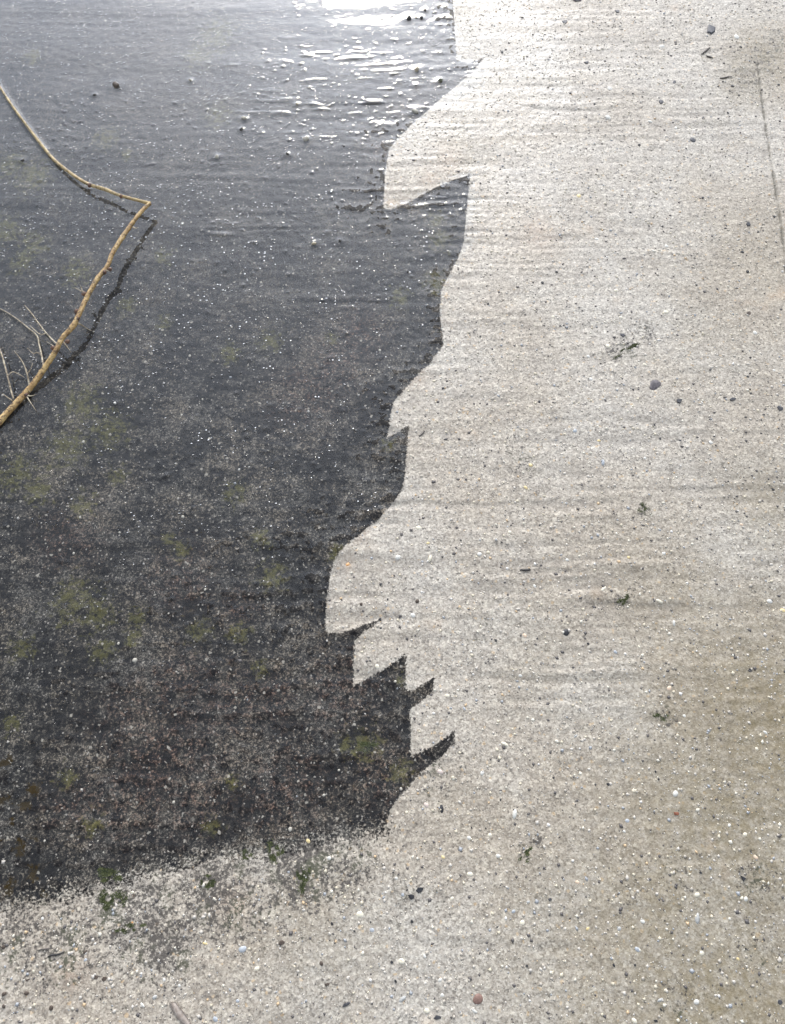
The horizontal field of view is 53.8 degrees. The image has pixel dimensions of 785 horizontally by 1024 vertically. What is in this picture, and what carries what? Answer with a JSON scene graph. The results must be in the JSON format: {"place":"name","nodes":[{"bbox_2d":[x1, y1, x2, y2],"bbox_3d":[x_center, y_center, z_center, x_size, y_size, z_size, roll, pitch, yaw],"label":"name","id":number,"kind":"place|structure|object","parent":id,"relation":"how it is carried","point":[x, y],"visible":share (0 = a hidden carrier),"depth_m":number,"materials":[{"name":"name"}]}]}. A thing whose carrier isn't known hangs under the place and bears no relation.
{"place":"outdoors","nodes":[
{"label":"outdoors","id":0,"kind":"place"},
{"bbox_2d":[1,0,466,816],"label":"water","id":1,"kind":"structure","parent":0,"point":[213,202],"depth_m":1.65,"materials":[{"name":"grey liquid"}]},
{"bbox_2d":[0,86,150,425],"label":"thorny twig","id":2,"kind":"object","parent":1,"relation":"on","point":[16,402],"visible":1,"depth_m":1.48,"materials":[{"name":"brown wood"}]},
{"bbox_2d":[112,81,118,87],"bbox_3d":[-0.637,-0.983,1.779,0.014,0.009,0.018,-30,69,-13],"label":"wet stone","id":3,"kind":"object","parent":1,"relation":"on","point":[115,84],"visible":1,"depth_m":1.77,"materials":[{"name":"grey stone"}]},
{"bbox_2d":[0,0,784,1023],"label":"ground","id":4,"kind":"structure","parent":0,"point":[120,738],"depth_m":1.32,"materials":[{"name":"concrete"}]},
{"bbox_2d":[48,951,64,956],"bbox_3d":[-0.453,0.596,1.042,0.022,0.003,0.007,0,65,0],"label":"twig fragment","id":5,"kind":"object","parent":4,"relation":"on","point":[57,954],"visible":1,"depth_m":1.04,"materials":[{"name":"wood"}]},
{"bbox_2d":[97,866,122,882],"bbox_3d":[-0.398,0.509,1.086,0.041,0.004,0.022,0,65,0],"label":"moss patch","id":6,"kind":"object","parent":4,"relation":"on","point":[104,872],"visible":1,"depth_m":1.09,"materials":[{"name":"green plant"}]},
{"bbox_2d":[96,887,131,912],"bbox_3d":[-0.387,0.537,1.072,0.051,0.003,0.034,0,65,0],"label":"moss patch","id":7,"kind":"object","parent":4,"relation":"on","point":[107,906],"visible":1,"depth_m":1.07,"materials":[{"name":"green plant"}]},
{"bbox_2d":[114,921,146,933],"bbox_3d":[-0.358,0.568,1.057,0.045,0.003,0.017,0,65,0],"label":"moss patch","id":8,"kind":"object","parent":4,"relation":"on","point":[130,925],"visible":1,"depth_m":1.06,"materials":[{"name":"green plant"}]},
{"bbox_2d":[169,1002,190,1023],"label":"twig","id":9,"kind":"object","parent":4,"relation":"on","point":[179,1014],"visible":1,"depth_m":1.01,"materials":[{"name":"beige wood"}]},
{"bbox_2d":[197,874,215,889],"bbox_3d":[-0.260,0.518,1.081,0.023,0.003,0.022,-32,69,-14],"label":"moss patch","id":10,"kind":"object","parent":4,"relation":"on","point":[208,885],"visible":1,"depth_m":1.08,"materials":[{"name":"green plant"}]},
{"bbox_2d":[239,946,246,952],"bbox_3d":[-0.203,0.592,1.046,0.012,0.006,0.009,-11,65,-5],"label":"pebble","id":11,"kind":"object","parent":4,"relation":"on","point":[242,949],"visible":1,"depth_m":1.04,"materials":[{"name":"white stone"}]},
{"bbox_2d":[240,849,253,859],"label":"moss patch","id":12,"kind":"object","parent":4,"relation":"on","point":[245,857],"visible":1,"depth_m":1.10,"materials":[{"name":"green plant"}]},
{"bbox_2d":[266,839,284,863],"bbox_3d":[-0.170,0.482,1.099,0.032,0.003,0.025,40,71,17],"label":"moss patch","id":13,"kind":"object","parent":4,"relation":"on","point":[273,858],"visible":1,"depth_m":1.10,"materials":[{"name":"green plant"}]},
{"bbox_2d":[296,867,312,898],"bbox_3d":[-0.124,0.518,1.080,0.025,0.003,0.041,0,65,0],"label":"moss patch","id":14,"kind":"object","parent":4,"relation":"on","point":[302,885],"visible":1,"depth_m":1.08,"materials":[{"name":"green plant"}]},
{"bbox_2d":[356,911,363,917],"bbox_3d":[-0.044,0.554,1.065,0.012,0.007,0.010,-14,66,-6],"label":"pebble","id":15,"kind":"object","parent":4,"relation":"on","point":[360,914],"visible":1,"depth_m":1.06,"materials":[{"name":"white stone"}]},
{"bbox_2d":[357,740,378,751],"bbox_3d":[-0.036,0.353,1.158,0.034,0.003,0.022,-7,65,-3],"label":"moss patch","id":16,"kind":"object","parent":4,"relation":"on","point":[363,744],"visible":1,"depth_m":1.16,"materials":[{"name":"green plant"}]},
{"bbox_2d":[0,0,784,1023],"bbox_3d":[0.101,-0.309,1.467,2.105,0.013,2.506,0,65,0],"label":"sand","id":17,"kind":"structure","parent":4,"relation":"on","point":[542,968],"depth_m":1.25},
{"bbox_2d":[398,958,404,963],"bbox_3d":[0.013,0.604,1.041,0.010,0.005,0.009,-5,65,-2],"label":"pebble","id":18,"kind":"object","parent":4,"relation":"on","point":[400,961],"visible":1,"depth_m":1.04,"materials":[{"name":"white stone"}]},
{"bbox_2d":[416,887,423,892],"bbox_3d":[0.038,0.525,1.075,0.008,0.002,0.011,36,70,15],"label":"stone chip","id":19,"kind":"object","parent":4,"relation":"on","point":[419,889],"visible":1,"depth_m":1.07,"materials":[{"name":"grey stone"}]},
{"bbox_2d":[473,993,482,1003],"bbox_3d":[0.113,0.643,1.021,0.014,0.005,0.012,-22,67,-10],"label":"stone","id":20,"kind":"object","parent":4,"relation":"on","point":[478,998],"visible":1,"depth_m":1.02,"materials":[{"name":"pink stone"}]},
{"bbox_2d":[512,809,516,818],"bbox_3d":[0.177,0.437,1.119,0.007,0.008,0.015,12,66,6],"label":"pebble","id":21,"kind":"object","parent":4,"relation":"on","point":[514,814],"visible":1,"depth_m":1.12,"materials":[{"name":"white stone"}]},
{"bbox_2d":[518,847,531,861],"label":"moss patch","id":22,"kind":"object","parent":4,"relation":"on","point":[526,851],"visible":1,"depth_m":1.09,"materials":[{"name":"green plant"}]},
{"bbox_2d":[563,629,568,635],"bbox_3d":[0.276,0.192,1.232,0.012,0.004,0.011,12,66,5],"label":"stone chip","id":23,"kind":"object","parent":4,"relation":"on","point":[566,632],"visible":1,"depth_m":1.23,"materials":[{"name":"grey stone"}]},
{"bbox_2d":[616,591,629,605],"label":"moss patch","id":24,"kind":"object","parent":4,"relation":"on","point":[624,599],"visible":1,"depth_m":1.25,"materials":[{"name":"green plant"}]},
{"bbox_2d":[612,343,639,359],"bbox_3d":[0.442,-0.307,1.463,0.073,0.003,0.012,-32,69,-14],"label":"moss patch","id":25,"kind":"object","parent":4,"relation":"on","point":[634,345],"visible":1,"depth_m":1.46,"materials":[{"name":"green plant"}]},
{"bbox_2d":[637,502,647,512],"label":"moss patch","id":26,"kind":"object","parent":4,"relation":"on","point":[645,508],"visible":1,"depth_m":1.32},
{"bbox_2d":[649,380,660,389],"bbox_3d":[0.485,-0.234,1.429,0.020,0.005,0.025,32,69,14],"label":"stone","id":27,"kind":"object","parent":4,"relation":"on","point":[655,384],"visible":1,"depth_m":1.43,"materials":[{"name":"grey stone"}]},
{"bbox_2d":[653,713,669,720],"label":"moss patch","id":28,"kind":"object","parent":4,"relation":"on","point":[657,715],"visible":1,"depth_m":1.18,"materials":[{"name":"green plant"}]},
{"bbox_2d":[695,913,699,923],"bbox_3d":[0.418,0.558,1.062,0.007,0.007,0.016,12,66,6],"label":"pebble","id":29,"kind":"object","parent":4,"relation":"on","point":[697,919],"visible":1,"depth_m":1.06,"materials":[{"name":"white stone"}]},
{"bbox_2d":[707,24,714,33],"bbox_3d":[0.767,-1.161,1.861,0.019,0.004,0.037,13,66,6],"label":"stone chip","id":30,"kind":"object","parent":4,"relation":"on","point":[710,29],"visible":1,"depth_m":1.86,"materials":[{"name":"stone"}]}
]}

